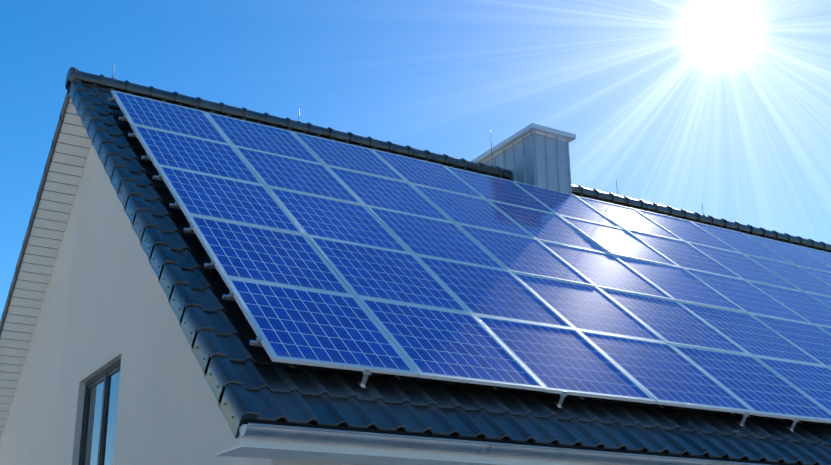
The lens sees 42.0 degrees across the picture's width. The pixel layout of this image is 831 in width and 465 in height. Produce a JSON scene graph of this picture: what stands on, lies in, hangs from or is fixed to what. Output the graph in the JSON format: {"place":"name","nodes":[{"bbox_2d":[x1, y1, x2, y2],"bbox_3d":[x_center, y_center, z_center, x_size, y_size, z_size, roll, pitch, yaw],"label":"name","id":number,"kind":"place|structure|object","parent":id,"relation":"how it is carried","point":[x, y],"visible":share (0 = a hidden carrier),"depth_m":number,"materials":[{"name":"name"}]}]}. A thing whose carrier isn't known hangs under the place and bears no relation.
{"place":"outdoors","nodes":[
{"label":"outdoors","id":0,"kind":"place"},
{"bbox_2d":[0,0,830,320],"label":"sky","id":1,"kind":"structure","parent":0,"point":[723,107],"materials":[{"name":"blue"}]},
{"label":"ground","id":2,"kind":"structure","parent":0,"visible":0},
{"bbox_2d":[0,144,367,464],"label":"house walls","id":3,"kind":"structure","parent":2,"relation":"on","point":[105,305],"depth_m":16.68,"materials":[{"name":"paint"}]},
{"bbox_2d":[78,359,120,464],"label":"gable window","id":4,"kind":"structure","parent":3,"relation":"attached to","point":[97,440],"depth_m":16.44,"materials":[{"name":"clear glass"}]},
{"bbox_2d":[81,82,830,464],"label":"roof deck","id":5,"kind":"structure","parent":3,"relation":"on","point":[455,436],"depth_m":11.80,"materials":[{"name":"grey"}]},
{"bbox_2d":[0,79,243,436],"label":"barge boards","id":6,"kind":"object","parent":5,"relation":"on","point":[35,215],"visible":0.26,"depth_m":19.62,"materials":[{"name":"wood"}]},
{"bbox_2d":[0,86,69,330],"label":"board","id":7,"kind":"object","parent":6,"relation":"attached to","point":[59,123],"visible":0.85,"depth_m":19.82,"materials":[{"name":"black"}]},
{"bbox_2d":[0,98,240,440],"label":"gable soffit boards","id":8,"kind":"object","parent":6,"relation":"attached to","point":[68,161],"visible":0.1,"depth_m":20.28,"materials":[{"name":"grey wood"}]},
{"bbox_2d":[69,80,259,437],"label":"verge tiles","id":9,"kind":"object","parent":6,"relation":"attached to","point":[235,404],"visible":1,"depth_m":12.07,"materials":[{"name":"black"}]},
{"bbox_2d":[216,424,634,464],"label":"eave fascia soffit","id":10,"kind":"structure","parent":5,"relation":"attached to","point":[272,448],"depth_m":10.37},
{"bbox_2d":[239,423,768,464],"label":"gutter","id":11,"kind":"object","parent":10,"relation":"attached to","point":[320,434],"visible":1,"depth_m":10.60,"materials":[{"name":"metal"}]},
{"bbox_2d":[65,67,830,250],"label":"ridge tiles","id":12,"kind":"object","parent":5,"relation":"on","point":[153,92],"visible":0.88,"depth_m":21.87,"materials":[{"name":"black tile"}]},
{"bbox_2d":[82,84,830,464],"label":"roof tiles","id":13,"kind":"object","parent":5,"relation":"on","point":[322,396],"visible":0.17,"depth_m":11.91,"materials":[{"name":"black tile"}]},
{"bbox_2d":[107,96,801,431],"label":"panel mounting brackets","id":14,"kind":"object","parent":13,"relation":"on","point":[366,373],"visible":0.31,"depth_m":12.31,"materials":[{"name":"metal"}]},
{"bbox_2d":[111,90,830,423],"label":"solar panel array","id":15,"kind":"object","parent":14,"relation":"on","point":[324,252],"visible":1,"depth_m":15.61,"materials":[{"name":"blue glass"}]},
{"bbox_2d":[472,123,575,193],"bbox_3d":[2.410,-0.944,23.651,1.180,2.568,2.674,11,-22,-29],"label":"chimney","id":16,"kind":"object","parent":5,"relation":"on","point":[535,154],"visible":0.4,"depth_m":23.07,"materials":[{"name":"grey metal"}]}
]}

